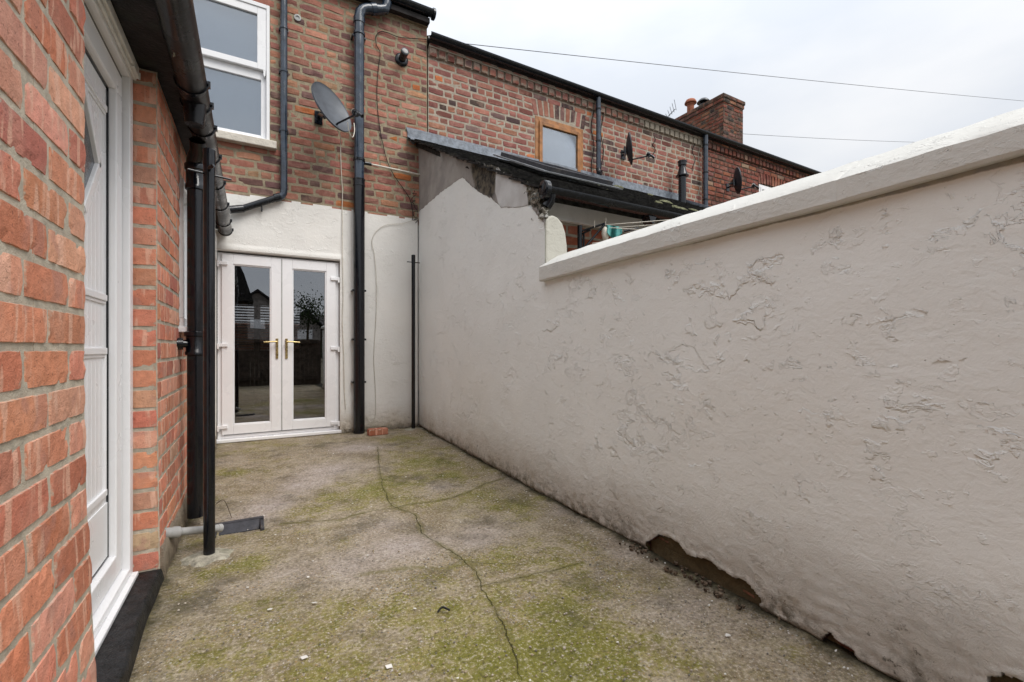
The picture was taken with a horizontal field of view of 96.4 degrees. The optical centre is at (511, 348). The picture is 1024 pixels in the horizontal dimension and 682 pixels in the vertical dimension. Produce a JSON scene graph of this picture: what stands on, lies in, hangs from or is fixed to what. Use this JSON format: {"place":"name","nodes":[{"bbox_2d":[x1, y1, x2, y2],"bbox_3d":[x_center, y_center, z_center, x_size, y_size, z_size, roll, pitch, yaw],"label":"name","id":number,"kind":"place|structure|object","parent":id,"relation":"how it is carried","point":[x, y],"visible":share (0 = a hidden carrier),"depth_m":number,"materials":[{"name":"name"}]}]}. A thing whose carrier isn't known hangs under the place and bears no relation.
{"place":"outdoors","nodes":[
{"label":"outdoors","id":0,"kind":"place"},
{"bbox_2d":[142,478,825,681],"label":"loose gravel","id":1,"kind":"structure","parent":0,"point":[498,680],"depth_m":1.65,"materials":[{"name":"grey gravel"}]},
{"bbox_2d":[129,425,899,681],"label":"yard floor","id":2,"kind":"structure","parent":0,"point":[391,460],"depth_m":1.86,"materials":[{"name":"concrete"}]},
{"bbox_2d":[0,0,233,681],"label":"brick outhouse","id":3,"kind":"structure","parent":2,"relation":"on","point":[108,129],"depth_m":1.57,"materials":[{"name":"brick"}]},
{"bbox_2d":[84,0,140,655],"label":"panel door","id":4,"kind":"structure","parent":3,"relation":"in","point":[111,67],"depth_m":1.74,"materials":[{"name":"white plastic"}]},
{"bbox_2d":[178,177,186,332],"bbox_3d":[-2.048,-0.520,2.900,0.115,0.860,0.890,0,0,-30],"label":"window","id":5,"kind":"structure","parent":3,"relation":"in","point":[182,327],"depth_m":2.55,"materials":[{"name":"white plastic"}]},
{"bbox_2d":[180,147,232,566],"bbox_3d":[-1.456,0.030,2.197,0.266,1.979,0.228,0,0,10],"label":"washing line post","id":6,"kind":"object","parent":2,"relation":"on","point":[209,553],"visible":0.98,"depth_m":2.19,"materials":[{"name":"black metal"}]},
{"bbox_2d":[215,516,264,537],"bbox_3d":[-1.517,1.059,2.542,0.245,0.162,0.180,0,0,-30],"label":"drain gully","id":7,"kind":"object","parent":2,"relation":"in","point":[244,525],"visible":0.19,"depth_m":2.57,"materials":[{"name":"grey plastic"}]},
{"bbox_2d":[367,427,387,435],"bbox_3d":[-1.486,0.926,5.067,0.212,0.080,0.102,0,0,-30],"label":"loose brick","id":8,"kind":"object","parent":2,"relation":"on","point":[377,431],"visible":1,"depth_m":5.03,"materials":[{"name":"red brick"}]},
{"bbox_2d":[405,255,423,430],"bbox_3d":[-1.146,-0.064,5.399,0.289,2.073,0.238,0,0,-30],"label":"washing line post","id":9,"kind":"object","parent":2,"relation":"on","point":[412,262],"visible":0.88,"depth_m":5.37,"materials":[{"name":"black metal"}]},
{"bbox_2d":[437,606,449,612],"bbox_3d":[-0.258,0.984,1.726,0.050,0.015,0.021,0,0,-10],"label":"twig","id":10,"kind":"object","parent":2,"relation":"on","point":[443,607],"visible":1,"depth_m":1.73,"materials":[{"name":"brown wood"}]},
{"bbox_2d":[418,145,566,493],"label":"party wall","id":11,"kind":"structure","parent":2,"relation":"on","point":[490,243],"depth_m":3.90,"materials":[{"name":"grey paint"}]},
{"bbox_2d":[197,433,852,680],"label":"paint chips","id":12,"kind":"object","parent":2,"relation":"on","point":[548,521],"visible":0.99,"depth_m":2.10,"materials":[{"name":"white paint"}]},
{"bbox_2d":[619,540,781,622],"bbox_3d":[0.770,0.988,2.001,0.109,0.016,0.789,0,0,-30],"label":"render rubble","id":13,"kind":"object","parent":2,"relation":"on","point":[718,593],"visible":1,"depth_m":1.97,"materials":[{"name":"grey concrete"}]},
{"bbox_2d":[235,0,1023,323],"label":"sky","id":14,"kind":"structure","parent":0,"point":[970,48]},
{"bbox_2d":[750,134,897,141],"bbox_3d":[18.350,-9.854,21.500,23.294,3.648,0.014,0,0,-23],"label":"overhead wire","id":15,"kind":"object","parent":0,"point":[822,138],"visible":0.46,"depth_m":19.27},
{"bbox_3d":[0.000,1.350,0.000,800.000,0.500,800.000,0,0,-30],"label":"ground","id":16,"kind":"structure","parent":0,"visible":0},
{"bbox_2d":[235,323,299,348],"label":"front garden wall","id":17,"kind":"structure","parent":16,"relation":"on","point":[260,335],"depth_m":11.31,"materials":[{"name":"brick"}]},
{"bbox_2d":[193,0,436,443],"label":"terrace house","id":18,"kind":"structure","parent":16,"relation":"on","point":[268,64],"depth_m":5.09,"materials":[{"name":"brick"}]},
{"bbox_2d":[193,0,276,150],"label":"sash window","id":19,"kind":"structure","parent":18,"relation":"in","point":[234,35],"depth_m":4.71,"materials":[{"name":"white plastic"}]},
{"bbox_2d":[216,252,341,443],"bbox_3d":[-2.444,-0.010,4.858,1.191,1.910,0.151,0,0,-30],"label":"french door","id":20,"kind":"structure","parent":18,"relation":"in","point":[281,424],"depth_m":4.84,"materials":[{"name":"white plastic"}]},
{"bbox_2d":[311,82,363,131],"bbox_3d":[-1.844,-2.490,4.742,0.457,0.525,0.736,0,0,-30],"label":"satellite dish","id":21,"kind":"object","parent":18,"relation":"attached to","point":[332,108],"visible":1,"depth_m":4.77,"materials":[{"name":"grey metal"}]},
{"bbox_2d":[337,130,345,408],"bbox_3d":[-1.868,-0.811,4.944,0.062,2.986,0.375,0,0,-7],"label":"coaxial cable","id":22,"kind":"object","parent":18,"relation":"attached to","point":[342,263],"visible":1,"depth_m":5.11,"materials":[{"name":"white plastic"}]},
{"bbox_2d":[366,220,411,421],"bbox_3d":[-1.438,-0.347,5.377,0.545,2.395,0.006,0,0,-30],"label":"telephone cable","id":23,"kind":"object","parent":18,"relation":"attached to","point":[375,319],"visible":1,"depth_m":5.29,"materials":[{"name":"white plastic"}]},
{"bbox_2d":[375,31,428,219],"bbox_3d":[-1.292,-2.674,5.470,0.671,2.260,0.008,0,0,-30],"label":"telephone cable","id":24,"kind":"object","parent":18,"relation":"attached to","point":[377,106],"visible":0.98,"depth_m":5.36,"materials":[{"name":"black plastic"}]},
{"bbox_2d":[411,190,417,221],"bbox_3d":[-1.174,-1.706,5.514,0.092,0.387,0.037,0,0,-30],"label":"cable tangle","id":25,"kind":"object","parent":18,"relation":"attached to","point":[414,205],"visible":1,"depth_m":5.51,"materials":[{"name":"black plastic"}]},
{"bbox_2d":[406,127,710,251],"bbox_3d":[1.584,-1.061,5.495,4.965,4.122,2.932,0,0,-30],"label":"lean to","id":26,"kind":"object","parent":16,"relation":"on","point":[572,198],"visible":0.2,"depth_m":4.32,"materials":[{"name":"tile"}]},
{"bbox_2d":[493,152,622,189],"bbox_3d":[0.476,-1.958,5.030,1.000,0.576,1.055,0,0,-30],"label":"roof window","id":27,"kind":"structure","parent":26,"relation":"in","point":[538,165],"depth_m":4.70,"materials":[{"name":"grey glass"}]},
{"bbox_2d":[427,31,709,203],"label":"terrace house","id":28,"kind":"structure","parent":16,"relation":"on","point":[478,96],"depth_m":6.52,"materials":[{"name":"red brick"}]},
{"bbox_2d":[535,116,582,171],"bbox_3d":[0.674,-2.863,6.660,0.852,0.805,0.125,0,0,-30],"label":"window","id":29,"kind":"structure","parent":28,"relation":"in","point":[555,142],"depth_m":6.67,"materials":[{"name":"brown wood"}]},
{"bbox_2d":[591,110,593,170],"bbox_3d":[1.219,-3.238,6.914,0.064,1.127,0.012,0,0,-30],"label":"wall cable","id":30,"kind":"object","parent":28,"relation":"attached to","point":[593,140],"depth_m":6.91,"materials":[{"name":"black plastic"}]},
{"bbox_2d":[601,113,603,175],"bbox_3d":[1.383,-3.208,7.008,0.065,1.133,0.012,0,0,-30],"label":"wall cable","id":31,"kind":"object","parent":28,"relation":"attached to","point":[602,142],"depth_m":7.01,"materials":[{"name":"black plastic"}]},
{"bbox_2d":[620,132,654,164],"bbox_3d":[1.794,-2.968,6.906,0.409,0.466,0.611,0,0,-30],"label":"satellite dish","id":32,"kind":"object","parent":28,"relation":"attached to","point":[628,149],"visible":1,"depth_m":6.74,"materials":[{"name":"black metal"}]},
{"bbox_2d":[466,43,1019,100],"bbox_3d":[13.768,-6.960,12.631,32.694,6.350,0.008,0,0,-25],"label":"overhead wire","id":33,"kind":"object","parent":28,"relation":"attached to","point":[707,69],"visible":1,"depth_m":7.51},
{"bbox_2d":[577,219,669,248],"bbox_3d":[0.863,0.036,3.423,0.746,2.028,0.232,0,0,5],"label":"rotary airer","id":34,"kind":"object","parent":16,"relation":"on","point":[608,230],"visible":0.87,"depth_m":3.41,"materials":[{"name":"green metal"}]},
{"bbox_2d":[675,93,821,205],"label":"terrace house","id":35,"kind":"structure","parent":16,"relation":"on","point":[726,152],"depth_m":9.04,"materials":[{"name":"red brick"}]},
{"bbox_2d":[726,167,758,193],"bbox_3d":[4.026,-2.963,8.189,0.409,0.456,0.611,0,0,-30],"label":"satellite dish","id":36,"kind":"object","parent":35,"relation":"attached to","point":[736,182],"visible":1,"depth_m":8.04,"materials":[{"name":"black metal"}]},
{"bbox_2d":[759,184,769,191],"bbox_3d":[5.274,-2.722,9.296,0.950,1.044,0.080,0,0,-30],"label":"window","id":37,"kind":"structure","parent":35,"relation":"in","point":[761,187],"depth_m":9.09,"materials":[{"name":"white plastic"}]},
{"bbox_2d":[539,108,1023,681],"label":"garden wall","id":38,"kind":"structure","parent":16,"relation":"on","point":[799,402],"depth_m":1.51,"materials":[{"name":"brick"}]}
]}

